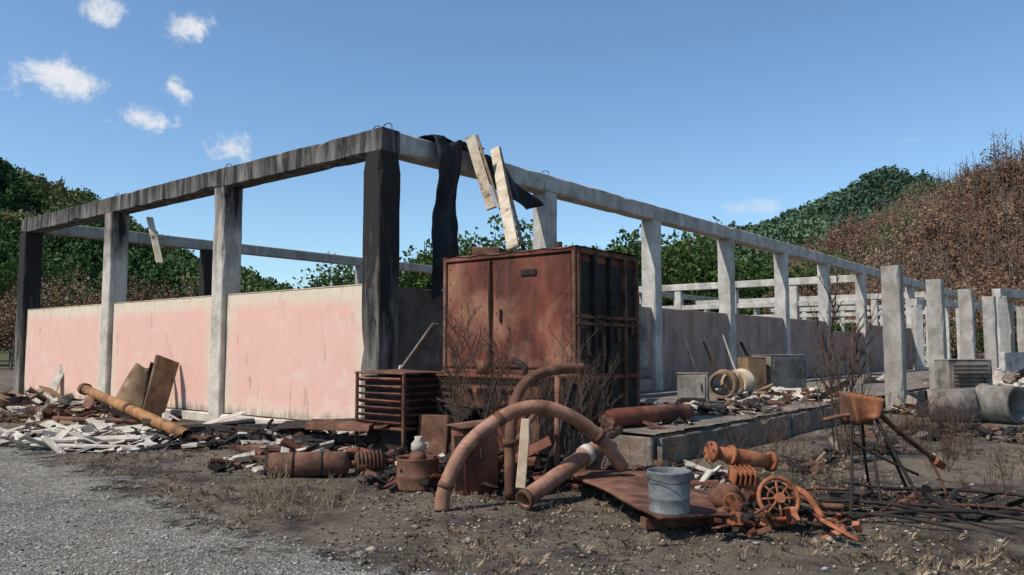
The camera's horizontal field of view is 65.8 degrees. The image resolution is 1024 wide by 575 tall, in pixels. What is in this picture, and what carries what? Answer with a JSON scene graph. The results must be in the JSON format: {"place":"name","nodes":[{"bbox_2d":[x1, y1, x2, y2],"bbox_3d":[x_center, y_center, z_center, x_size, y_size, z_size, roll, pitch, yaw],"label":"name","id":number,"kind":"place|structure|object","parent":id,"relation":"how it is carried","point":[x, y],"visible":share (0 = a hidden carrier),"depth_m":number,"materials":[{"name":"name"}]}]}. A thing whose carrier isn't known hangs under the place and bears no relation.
{"place":"outdoors","nodes":[
{"label":"outdoors","id":0,"kind":"place"},
{"bbox_2d":[0,191,128,353],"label":"hill","id":1,"kind":"structure","parent":0,"point":[59,248],"depth_m":317.40,"materials":[{"name":"plant"}]},
{"bbox_2d":[0,157,300,305],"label":"hillside forest","id":2,"kind":"object","parent":1,"relation":"on","point":[174,267],"visible":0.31,"depth_m":319.08,"materials":[{"name":"green plant"}]},
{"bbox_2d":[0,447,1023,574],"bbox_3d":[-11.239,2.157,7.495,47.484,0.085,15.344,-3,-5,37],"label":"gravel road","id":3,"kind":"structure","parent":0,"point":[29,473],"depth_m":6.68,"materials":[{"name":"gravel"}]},
{"bbox_2d":[0,354,1023,574],"bbox_3d":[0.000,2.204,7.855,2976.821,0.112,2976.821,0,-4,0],"label":"ground","id":4,"kind":"structure","parent":0,"point":[306,529],"depth_m":7.25,"materials":[{"name":"soil"}]},
{"bbox_2d":[1,385,53,423],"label":"dry weed","id":5,"kind":"object","parent":4,"relation":"on","point":[24,404],"visible":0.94,"depth_m":16.68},
{"bbox_2d":[16,387,51,425],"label":"dry weed","id":6,"kind":"object","parent":4,"relation":"on","point":[33,413],"visible":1,"depth_m":16.09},
{"bbox_2d":[39,362,63,398],"bbox_3d":[-12.422,2.589,21.843,1.254,1.387,0.815,-2,-5,29],"label":"leaning board","id":7,"kind":"object","parent":4,"relation":"on","point":[56,382],"visible":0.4,"depth_m":22.08,"materials":[{"name":"white wood"}]},
{"bbox_2d":[0,387,110,413],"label":"rubble heap","id":8,"kind":"object","parent":4,"relation":"on","point":[66,401],"visible":0.52,"depth_m":20.15,"materials":[{"name":"white wood"}]},
{"bbox_2d":[26,405,141,423],"bbox_3d":[-8.764,2.718,16.618,5.299,0.276,0.874,-2,-5,28],"label":"rubble heap","id":9,"kind":"object","parent":4,"relation":"on","point":[107,420],"visible":0.34,"depth_m":16.20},
{"bbox_2d":[0,396,189,425],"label":"rubble heap","id":10,"kind":"object","parent":4,"relation":"on","point":[88,407],"visible":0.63,"depth_m":17.02,"materials":[{"name":"wood"}]},
{"bbox_2d":[0,412,199,453],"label":"rubble heap","id":11,"kind":"object","parent":4,"relation":"on","point":[50,429],"visible":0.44,"depth_m":13.65,"materials":[{"name":"white wood"}]},
{"bbox_2d":[0,430,204,452],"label":"rubble heap","id":12,"kind":"object","parent":4,"relation":"on","point":[52,444],"visible":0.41,"depth_m":12.23,"materials":[{"name":"white wood"}]},
{"bbox_2d":[109,363,148,418],"bbox_3d":[-8.530,2.319,17.596,0.789,1.275,0.482,0,-4,0],"label":"broken furniture panel","id":13,"kind":"object","parent":4,"relation":"on","point":[133,388],"visible":0.72,"depth_m":17.59,"materials":[{"name":"brown wood"}]},
{"bbox_2d":[143,355,178,415],"bbox_3d":[-8.055,2.292,17.890,0.444,1.540,0.925,-3,-5,34],"label":"leaning plywood","id":14,"kind":"object","parent":4,"relation":"on","point":[162,372],"visible":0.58,"depth_m":17.80,"materials":[{"name":"wood"}]},
{"bbox_2d":[21,411,396,450],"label":"charred timbers","id":15,"kind":"object","parent":4,"relation":"on","point":[348,424],"visible":0.67,"depth_m":12.70,"materials":[{"name":"wood"}]},
{"bbox_2d":[203,459,284,502],"bbox_3d":[-2.773,2.029,8.244,0.680,0.451,0.553,-2,-5,25],"label":"dry weed","id":16,"kind":"object","parent":4,"relation":"on","point":[228,484],"visible":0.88,"depth_m":8.24,"materials":[{"name":"plant"}]},
{"bbox_2d":[127,419,365,452],"bbox_3d":[-3.978,2.473,13.070,4.657,0.538,2.089,0,-4,0],"label":"rubble heap","id":17,"kind":"object","parent":4,"relation":"on","point":[204,437],"visible":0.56,"depth_m":12.74,"materials":[{"name":"grey wood"}]},
{"bbox_2d":[77,383,193,441],"bbox_3d":[-7.782,2.418,16.007,0.296,0.713,7.651,4,-6,-40],"label":"ochre steel pipe","id":18,"kind":"object","parent":17,"relation":"on","point":[156,421],"visible":0.97,"depth_m":15.37,"materials":[{"name":"metal"}]},
{"bbox_2d":[236,474,296,517],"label":"dry weed","id":19,"kind":"object","parent":4,"relation":"on","point":[292,483],"visible":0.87,"depth_m":7.45,"materials":[{"name":"plant"}]},
{"bbox_2d":[238,457,341,524],"bbox_3d":[-2.106,1.853,7.215,0.863,0.645,0.732,-3,-5,37],"label":"dry weed","id":20,"kind":"object","parent":4,"relation":"on","point":[273,487],"visible":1,"depth_m":7.19,"materials":[{"name":"plant"}]},
{"bbox_2d":[264,451,363,477],"bbox_3d":[-2.414,2.172,9.698,1.184,0.320,0.320,1,-4,-9],"label":"rusted gas cylinder","id":21,"kind":"object","parent":4,"relation":"on","point":[321,464],"visible":0.95,"depth_m":9.57,"materials":[{"name":"metal"}]},
{"bbox_2d":[287,482,358,513],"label":"dry weed","id":22,"kind":"object","parent":4,"relation":"on","point":[309,510],"visible":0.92,"depth_m":7.72,"materials":[{"name":"plant"}]},
{"bbox_2d":[207,436,447,475],"bbox_3d":[-2.439,2.284,10.828,3.637,0.491,2.320,0,-4,0],"label":"rubble heap","id":23,"kind":"object","parent":4,"relation":"on","point":[217,465],"visible":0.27,"depth_m":10.79,"materials":[{"name":"white wood"}]},
{"bbox_2d":[353,450,393,474],"bbox_3d":[-1.740,2.196,9.912,0.504,0.314,0.327,1,-4,-10],"label":"rusted motor","id":24,"kind":"object","parent":4,"relation":"on","point":[373,461],"visible":0.83,"depth_m":9.81,"materials":[{"name":"metal"}]},
{"bbox_2d":[354,369,443,454],"bbox_3d":[-1.742,1.905,12.148,1.121,1.266,0.872,-4,-6,39],"label":"rusted louvre unit","id":25,"kind":"object","parent":4,"relation":"on","point":[402,399],"visible":0.72,"depth_m":11.86,"materials":[{"name":"metal"}]},
{"bbox_2d":[396,451,439,491],"bbox_3d":[-1.080,2.084,9.068,0.503,0.420,0.503,0,-4,0],"label":"rusted drum","id":26,"kind":"object","parent":4,"relation":"on","point":[416,467],"visible":0.86,"depth_m":8.87,"materials":[{"name":"metal"}]},
{"bbox_2d":[411,436,429,450],"bbox_3d":[-1.071,1.802,9.116,0.190,0.170,0.168,3,-5,-37],"label":"enamel jug","id":27,"kind":"object","parent":26,"relation":"on","point":[417,443],"visible":0.99,"depth_m":9.06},
{"bbox_2d":[398,323,437,369],"bbox_3d":[-1.689,1.562,13.320,0.956,1.910,0.232,-2,-5,25],"label":"leaning board","id":28,"kind":"object","parent":4,"relation":"on","point":[418,347],"visible":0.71,"depth_m":13.24,"materials":[{"name":"grey paint"}]},
{"bbox_2d":[0,214,853,342],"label":"tree belt","id":29,"kind":"object","parent":4,"relation":"on","point":[687,262],"visible":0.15,"depth_m":78.77,"materials":[{"name":"green plant"}]},
{"bbox_2d":[359,462,500,492],"bbox_3d":[-0.942,2.258,9.440,1.718,0.455,1.424,2,-5,-19],"label":"scrap heap","id":30,"kind":"object","parent":4,"relation":"on","point":[389,473],"visible":0.15,"depth_m":9.05,"materials":[{"name":"brown metal"}]},
{"bbox_2d":[446,419,497,495],"bbox_3d":[-0.455,1.890,8.783,0.556,0.783,0.468,2,-5,-29],"label":"rusted steel locker","id":31,"kind":"object","parent":4,"relation":"on","point":[479,466],"visible":0.73,"depth_m":8.67,"materials":[{"name":"metal"}]},
{"bbox_2d":[429,298,524,422],"bbox_3d":[-0.436,1.104,9.951,1.282,1.954,1.688,0,-4,0],"label":"dead shrub","id":32,"kind":"object","parent":4,"relation":"on","point":[463,379],"visible":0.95,"depth_m":9.95,"materials":[{"name":"plant"}]},
{"bbox_2d":[418,357,572,460],"bbox_3d":[-0.396,1.764,11.650,2.404,1.475,1.273,-4,-6,39],"label":"burnt machine base","id":33,"kind":"object","parent":4,"relation":"on","point":[434,431],"visible":0.38,"depth_m":11.44,"materials":[{"name":"metal"}]},
{"bbox_2d":[364,436,645,492],"bbox_3d":[0.067,2.108,9.621,3.052,0.653,2.230,-2,-5,23],"label":"scrap heap","id":34,"kind":"object","parent":4,"relation":"on","point":[535,468],"visible":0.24,"depth_m":9.32,"materials":[{"name":"metal"}]},
{"bbox_2d":[516,418,530,487],"bbox_3d":[0.125,1.860,8.759,0.111,0.790,0.300,-1,-5,16],"label":"timber offcut","id":35,"kind":"object","parent":34,"relation":"on","point":[521,477],"visible":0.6,"depth_m":8.75,"materials":[{"name":"wood"}]},
{"bbox_2d":[0,301,1017,357],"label":"undergrowth","id":36,"kind":"object","parent":4,"relation":"on","point":[980,346],"depth_m":69.90,"materials":[{"name":"brown plant"}]},
{"bbox_2d":[0,258,1023,369],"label":"scorched tree belt","id":37,"kind":"object","parent":4,"relation":"on","point":[9,317],"visible":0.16,"depth_m":60.41,"materials":[{"name":"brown plant"}]},
{"bbox_2d":[1,420,1023,574],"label":"charred crumbs","id":38,"kind":"object","parent":4,"relation":"on","point":[828,539],"visible":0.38,"depth_m":6.91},
{"bbox_2d":[13,123,1023,466],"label":"burnt factory ruin","id":39,"kind":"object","parent":4,"relation":"on","point":[229,347],"visible":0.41,"depth_m":19.12,"materials":[{"name":"concrete"}]},
{"bbox_2d":[418,134,543,298],"bbox_3d":[-0.723,-1.272,16.195,1.011,3.211,3.051,-4,-6,45],"label":"hanging burnt roofing felt","id":40,"kind":"object","parent":39,"relation":"on","point":[444,234],"visible":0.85,"depth_m":15.28,"materials":[{"name":"fabric"}]},
{"bbox_2d":[465,134,499,210],"bbox_3d":[-0.559,-2.227,15.225,0.250,1.620,0.971,3,-5,-37],"label":"leaning roof plank","id":41,"kind":"object","parent":39,"relation":"attached to","point":[481,175],"visible":0.89,"depth_m":15.18,"materials":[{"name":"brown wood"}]},
{"bbox_2d":[442,242,639,425],"bbox_3d":[0.488,0.693,13.008,2.822,2.850,1.870,-4,-6,39],"label":"rusted steel cabinet","id":42,"kind":"object","parent":39,"relation":"on","point":[527,295],"visible":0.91,"depth_m":12.22,"materials":[{"name":"metal"}]},
{"bbox_2d":[490,146,523,251],"bbox_3d":[-0.126,-1.763,14.600,0.280,2.677,3.838,0,-4,-6],"label":"leaning roof plank","id":43,"kind":"object","parent":42,"relation":"on","point":[506,201],"visible":0.99,"depth_m":14.05,"materials":[{"name":"grey wood"}]},
{"bbox_2d":[639,303,652,379],"bbox_3d":[3.054,1.349,19.724,0.558,2.162,1.205,-4,-6,39],"label":"crumpled roof sheet","id":44,"kind":"object","parent":39,"relation":"on","point":[645,373],"visible":0.25,"depth_m":19.88,"materials":[{"name":"grey paint"}]},
{"bbox_2d":[598,403,694,427],"bbox_3d":[2.002,1.925,11.994,0.640,0.280,2.273,-4,-6,42],"label":"red gas cylinder","id":45,"kind":"object","parent":39,"relation":"on","point":[629,416],"visible":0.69,"depth_m":11.72,"materials":[{"name":"metal"}]},
{"bbox_2d":[622,417,694,428],"bbox_3d":[2.106,2.038,12.072,1.221,0.206,1.768,-4,-6,40],"label":"platform debris","id":46,"kind":"object","parent":39,"relation":"on","point":[653,425],"visible":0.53,"depth_m":11.80,"materials":[{"name":"grey wood"}]},
{"bbox_2d":[676,372,709,402],"bbox_3d":[3.842,2.119,16.762,0.649,0.627,0.628,-1,-5,17],"label":"cabinet","id":47,"kind":"object","parent":39,"relation":"on","point":[691,386],"visible":0.86,"depth_m":16.51,"materials":[{"name":"metal"}]},
{"bbox_2d":[640,399,785,415],"bbox_3d":[3.254,2.218,14.463,3.552,0.363,2.152,0,-4,0],"label":"platform debris","id":48,"kind":"object","parent":39,"relation":"on","point":[703,408],"visible":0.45,"depth_m":14.29,"materials":[{"name":"white wood"}]},
{"bbox_2d":[681,331,748,381],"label":"leaning timbers","id":49,"kind":"object","parent":39,"relation":"on","point":[709,355],"visible":0.56,"depth_m":23.66,"materials":[{"name":"white wood"}]},
{"bbox_2d":[709,369,739,398],"bbox_3d":[4.750,2.175,17.786,0.658,0.658,0.700,-2,-5,22],"label":"concrete pipe ring","id":50,"kind":"object","parent":39,"relation":"on","point":[732,375],"visible":0.95,"depth_m":17.57,"materials":[{"name":"beige concrete"}]},
{"bbox_2d":[721,368,755,393],"bbox_3d":[5.250,2.221,18.384,0.660,0.660,0.600,-3,-5,35],"label":"concrete pipe ring","id":51,"kind":"object","parent":39,"relation":"on","point":[748,377],"visible":0.69,"depth_m":18.30,"materials":[{"name":"concrete"}]},
{"bbox_2d":[738,357,766,392],"bbox_3d":[5.952,2.183,19.589,0.514,0.924,0.524,1,-4,-11],"label":"scorched cabinet","id":52,"kind":"object","parent":39,"relation":"on","point":[755,367],"visible":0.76,"depth_m":19.37,"materials":[{"name":"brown wood"}]},
{"bbox_2d":[752,354,805,390],"bbox_3d":[6.813,2.191,20.070,1.291,0.977,0.675,2,-5,-29],"label":"scorched cabinet","id":53,"kind":"object","parent":39,"relation":"on","point":[786,370],"visible":0.69,"depth_m":19.78,"materials":[{"name":"metal"}]},
{"bbox_2d":[715,379,849,404],"bbox_3d":[6.354,2.449,17.922,4.841,0.793,2.722,3,-6,-38],"label":"platform debris","id":54,"kind":"object","parent":39,"relation":"on","point":[779,395],"visible":0.82,"depth_m":17.25,"materials":[{"name":"grey wood"}]},
{"bbox_2d":[34,425,1023,574],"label":"dry grass","id":55,"kind":"structure","parent":4,"relation":"on","point":[856,560],"depth_m":6.69,"materials":[{"name":"plant"}]},
{"bbox_2d":[434,400,627,511],"bbox_3d":[0.247,1.705,8.193,2.182,1.075,0.203,2,-5,-21],"label":"arched duct pipe","id":56,"kind":"object","parent":4,"relation":"on","point":[472,439],"visible":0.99,"depth_m":8.08,"materials":[{"name":"metal"}]},
{"bbox_2d":[471,355,594,452],"bbox_3d":[0.329,1.439,9.881,1.547,1.274,0.984,-2,-5,21],"label":"dead shrub","id":57,"kind":"object","parent":4,"relation":"on","point":[526,417],"visible":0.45,"depth_m":9.87,"materials":[{"name":"plant"}]},
{"bbox_2d":[503,363,585,498],"bbox_3d":[0.344,1.576,8.964,0.265,1.423,1.361,-4,-6,42],"label":"elbow pipe","id":58,"kind":"object","parent":4,"relation":"on","point":[510,440],"visible":0.85,"depth_m":8.58,"materials":[{"name":"metal"}]},
{"bbox_2d":[527,511,562,530],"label":"dry weed","id":59,"kind":"object","parent":4,"relation":"on","point":[560,519],"visible":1,"depth_m":7.18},
{"bbox_2d":[484,375,622,489],"bbox_3d":[0.476,1.657,9.334,2.098,1.317,0.992,2,-5,-20],"label":"scrap pipe","id":60,"kind":"object","parent":4,"relation":"on","point":[553,460],"visible":0.41,"depth_m":9.30,"materials":[{"name":"metal"}]},
{"bbox_2d":[515,439,616,509],"bbox_3d":[0.623,1.949,8.408,0.223,0.588,1.629,-4,-6,41],"label":"bent drain pipe","id":61,"kind":"object","parent":4,"relation":"on","point":[533,493],"visible":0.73,"depth_m":8.16,"materials":[{"name":"metal"}]},
{"bbox_2d":[518,316,622,467],"bbox_3d":[0.756,1.239,9.636,1.196,1.836,1.833,-1,-5,16],"label":"dead shrub","id":62,"kind":"object","parent":4,"relation":"on","point":[579,402],"visible":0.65,"depth_m":9.56,"materials":[{"name":"plant"}]},
{"bbox_2d":[571,447,612,469],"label":"dry weed","id":63,"kind":"object","parent":4,"relation":"on","point":[605,461],"visible":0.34,"depth_m":9.65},
{"bbox_2d":[602,534,655,560],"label":"dry weed","id":64,"kind":"object","parent":4,"relation":"on","point":[627,544],"visible":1,"depth_m":6.28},
{"bbox_2d":[581,485,715,529],"bbox_3d":[1.457,2.143,7.799,1.167,0.130,1.644,1,-4,-10],"label":"plate support","id":65,"kind":"object","parent":4,"relation":"on","point":[648,522],"visible":0.45,"depth_m":7.05,"materials":[{"name":"metal"}]},
{"bbox_2d":[572,470,753,519],"bbox_3d":[1.407,2.030,7.893,1.029,0.110,2.368,1,-5,-15],"label":"rusted steel plate","id":66,"kind":"object","parent":65,"relation":"on","point":[630,488],"visible":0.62,"depth_m":7.76,"materials":[{"name":"metal"}]},
{"bbox_2d":[646,467,694,515],"bbox_3d":[1.370,1.771,6.873,0.423,0.360,0.403,0,-4,0],"label":"galvanised bucket","id":67,"kind":"object","parent":66,"relation":"on","point":[669,491],"visible":0.98,"depth_m":6.74,"materials":[{"name":"metal"}]},
{"bbox_2d":[626,459,730,488],"bbox_3d":[1.883,2.310,9.743,1.776,0.321,1.482,0,-4,0],"label":"scrap heap","id":68,"kind":"object","parent":4,"relation":"on","point":[708,478],"visible":0.37,"depth_m":9.66,"materials":[{"name":"grey wood"}]},
{"bbox_2d":[665,430,704,472],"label":"dead weed","id":69,"kind":"object","parent":4,"relation":"on","point":[673,448],"visible":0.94,"depth_m":10.16,"materials":[{"name":"plant"}]},
{"bbox_2d":[700,433,755,475],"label":"dead weed","id":70,"kind":"object","parent":4,"relation":"on","point":[736,442],"visible":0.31,"depth_m":9.71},
{"bbox_2d":[712,406,786,470],"bbox_3d":[3.125,1.986,10.441,1.006,0.869,0.701,-2,-5,22],"label":"dead weed","id":71,"kind":"object","parent":4,"relation":"on","point":[744,441],"visible":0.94,"depth_m":10.33,"materials":[{"name":"plant"}]},
{"bbox_2d":[703,441,862,541],"bbox_3d":[2.390,1.820,7.039,1.455,0.803,1.378,0,-4,0],"label":"rusted engine pump","id":72,"kind":"object","parent":4,"relation":"on","point":[775,503],"visible":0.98,"depth_m":7.04,"materials":[{"name":"metal"}]},
{"bbox_2d":[748,400,819,464],"bbox_3d":[3.771,1.994,10.883,0.898,0.919,0.906,-3,-5,32],"label":"dead weed","id":73,"kind":"object","parent":4,"relation":"on","point":[775,429],"visible":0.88,"depth_m":10.85,"materials":[{"name":"plant"}]},
{"bbox_2d":[787,446,840,486],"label":"dead weed","id":74,"kind":"object","parent":4,"relation":"on","point":[813,462],"visible":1,"depth_m":9.20,"materials":[{"name":"plant"}]},
{"bbox_2d":[780,437,901,473],"bbox_3d":[4.827,2.382,11.541,1.133,0.335,4.014,-4,-6,39],"label":"rubble heap","id":75,"kind":"object","parent":4,"relation":"on","point":[800,465],"visible":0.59,"depth_m":11.03,"materials":[{"name":"brown wood"}]},
{"bbox_2d":[809,294,874,461],"bbox_3d":[4.679,1.272,11.257,0.821,2.416,0.782,0,-4,0],"label":"dead sapling","id":76,"kind":"object","parent":4,"relation":"on","point":[837,375],"visible":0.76,"depth_m":11.11,"materials":[{"name":"plant"}]},
{"bbox_2d":[807,268,884,459],"bbox_3d":[4.775,1.096,11.567,1.667,2.816,0.945,4,-6,-43],"label":"dead sapling","id":77,"kind":"object","parent":4,"relation":"on","point":[852,345],"visible":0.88,"depth_m":11.44,"materials":[{"name":"plant"}]},
{"bbox_2d":[830,420,885,471],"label":"dead weed","id":78,"kind":"object","parent":4,"relation":"on","point":[847,450],"visible":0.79,"depth_m":10.40,"materials":[{"name":"plant"}]},
{"bbox_2d":[845,348,872,455],"bbox_3d":[5.119,1.681,11.660,0.372,1.660,0.814,-1,-4,13],"label":"dead sapling","id":79,"kind":"object","parent":4,"relation":"on","point":[851,367],"visible":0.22,"depth_m":11.59,"materials":[{"name":"plant"}]},
{"bbox_2d":[845,391,896,455],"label":"dead weed","id":80,"kind":"object","parent":4,"relation":"on","point":[854,433],"visible":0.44,"depth_m":11.56,"materials":[{"name":"plant"}]},
{"bbox_2d":[823,391,947,511],"bbox_3d":[3.859,1.632,7.948,1.350,1.168,0.932,0,-4,0],"label":"rusted feed hopper stand","id":81,"kind":"object","parent":4,"relation":"on","point":[859,409],"visible":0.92,"depth_m":7.80,"materials":[{"name":"metal"}]},
{"bbox_2d":[767,470,1023,534],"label":"steel rods","id":82,"kind":"object","parent":4,"relation":"on","point":[941,511],"visible":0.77,"depth_m":7.39,"materials":[{"name":"metal"}]},
{"bbox_2d":[882,395,929,416],"bbox_3d":[11.645,2.947,19.286,5.327,0.785,2.881,0,-4,0],"label":"rubble heap","id":83,"kind":"object","parent":4,"relation":"on","point":[909,399],"visible":0.12,"depth_m":18.52,"materials":[{"name":"grey concrete"}]},
{"bbox_2d":[874,389,943,451],"bbox_3d":[6.021,2.086,12.378,1.092,0.963,0.914,2,-5,-28],"label":"dead weed","id":84,"kind":"object","parent":4,"relation":"on","point":[903,426],"visible":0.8,"depth_m":12.29,"materials":[{"name":"plant"}]},
{"bbox_2d":[813,484,1023,523],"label":"scrap heap","id":85,"kind":"object","parent":4,"relation":"on","point":[923,491],"visible":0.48,"depth_m":7.75,"materials":[{"name":"brown metal"}]},
{"bbox_2d":[897,396,939,447],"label":"dead weed","id":86,"kind":"object","parent":4,"relation":"on","point":[931,424],"visible":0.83,"depth_m":12.73,"materials":[{"name":"plant"}]},
{"bbox_2d":[829,416,1023,441],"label":"rubble heap","id":87,"kind":"object","parent":4,"relation":"on","point":[988,432],"visible":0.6,"depth_m":14.22,"materials":[{"name":"brown wood"}]},
{"bbox_2d":[896,395,958,442],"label":"dead weed","id":88,"kind":"object","parent":4,"relation":"on","point":[925,416],"visible":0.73,"depth_m":13.58,"materials":[{"name":"plant"}]},
{"bbox_2d":[908,531,965,559],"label":"dry weed","id":89,"kind":"object","parent":4,"relation":"on","point":[958,551],"visible":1,"depth_m":6.10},
{"bbox_2d":[855,368,1023,398],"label":"rubble heap","id":90,"kind":"object","parent":4,"relation":"on","point":[1000,377],"visible":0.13,"depth_m":24.95,"materials":[{"name":"white wood"}]},
{"bbox_2d":[923,432,967,471],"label":"dead weed","id":91,"kind":"object","parent":4,"relation":"on","point":[947,454],"visible":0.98,"depth_m":10.23,"materials":[{"name":"plant"}]},
{"bbox_2d":[917,388,974,434],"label":"dead weed","id":92,"kind":"object","parent":4,"relation":"on","point":[939,410],"visible":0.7,"depth_m":14.46,"materials":[{"name":"plant"}]},
{"bbox_2d":[927,387,978,421],"bbox_3d":[9.549,2.554,17.156,0.960,0.785,0.738,-2,-5,26],"label":"concrete pipe ring","id":93,"kind":"object","parent":4,"relation":"on","point":[956,393],"visible":0.66,"depth_m":16.91,"materials":[{"name":"grey paint"}]},
{"bbox_2d":[927,399,982,454],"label":"dead weed","id":94,"kind":"object","parent":4,"relation":"on","point":[953,420],"visible":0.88,"depth_m":12.01,"materials":[{"name":"plant"}]},
{"bbox_2d":[938,423,976,460],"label":"dead weed","id":95,"kind":"object","parent":4,"relation":"on","point":[964,444],"visible":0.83,"depth_m":11.31,"materials":[{"name":"plant"}]},
{"bbox_2d":[934,359,992,389],"bbox_3d":[10.904,2.392,19.049,1.184,1.334,0.572,1,-4,-8],"label":"scorched control cabinet","id":96,"kind":"object","parent":4,"relation":"on","point":[945,375],"visible":0.5,"depth_m":18.85,"materials":[{"name":"metal"}]},
{"bbox_2d":[954,366,988,385],"bbox_3d":[10.900,2.138,18.742,0.900,0.572,0.032,1,-4,-9],"label":"vent grille","id":97,"kind":"object","parent":96,"relation":"attached to","point":[970,374],"visible":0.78,"depth_m":18.73,"materials":[{"name":"metal"}]},
{"bbox_2d":[941,392,985,432],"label":"dead weed","id":98,"kind":"object","parent":4,"relation":"on","point":[972,418],"visible":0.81,"depth_m":15.07,"materials":[{"name":"plant"}]},
{"bbox_2d":[910,289,1023,371],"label":"ruined shed frame","id":99,"kind":"object","parent":4,"relation":"on","point":[1011,361],"visible":0.44,"depth_m":34.37,"materials":[{"name":"concrete"}]},
{"bbox_2d":[956,465,998,498],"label":"dry weed","id":100,"kind":"object","parent":4,"relation":"on","point":[994,485],"visible":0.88,"depth_m":8.38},
{"bbox_2d":[971,448,1018,490],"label":"dry weed","id":101,"kind":"object","parent":4,"relation":"on","point":[1001,470],"visible":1,"depth_m":9.06,"materials":[{"name":"plant"}]},
{"bbox_2d":[974,383,1023,422],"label":"concrete pipe ring","id":102,"kind":"object","parent":4,"relation":"on","point":[1000,403],"visible":0.88,"depth_m":16.63,"materials":[{"name":"grey paint"}]},
{"bbox_2d":[980,435,1023,480],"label":"dry weed","id":103,"kind":"object","parent":4,"relation":"on","point":[1003,459],"visible":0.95,"depth_m":9.85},
{"bbox_2d":[0,0,1023,288],"label":"sky","id":104,"kind":"structure","parent":0,"point":[744,112],"materials":[{"name":"blue"}]},
{"bbox_2d":[737,180,931,260],"bbox_3d":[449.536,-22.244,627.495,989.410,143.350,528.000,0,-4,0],"label":"hill","id":105,"kind":"structure","parent":0,"point":[880,186],"depth_m":585.27,"materials":[{"name":"plant"}]},
{"bbox_2d":[604,164,954,278],"bbox_3d":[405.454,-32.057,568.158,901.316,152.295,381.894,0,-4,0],"label":"hillside forest","id":106,"kind":"object","parent":105,"relation":"on","point":[802,221],"visible":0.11,"depth_m":585.53,"materials":[{"name":"plant"}]},
{"bbox_2d":[849,176,1023,361],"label":"hill","id":107,"kind":"structure","parent":0,"point":[979,351],"depth_m":137.01,"materials":[{"name":"plant"}]},
{"bbox_2d":[767,128,1023,358],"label":"scorched forest","id":108,"kind":"object","parent":107,"relation":"on","point":[1009,167],"depth_m":134.50,"materials":[{"name":"plant"}]}
]}

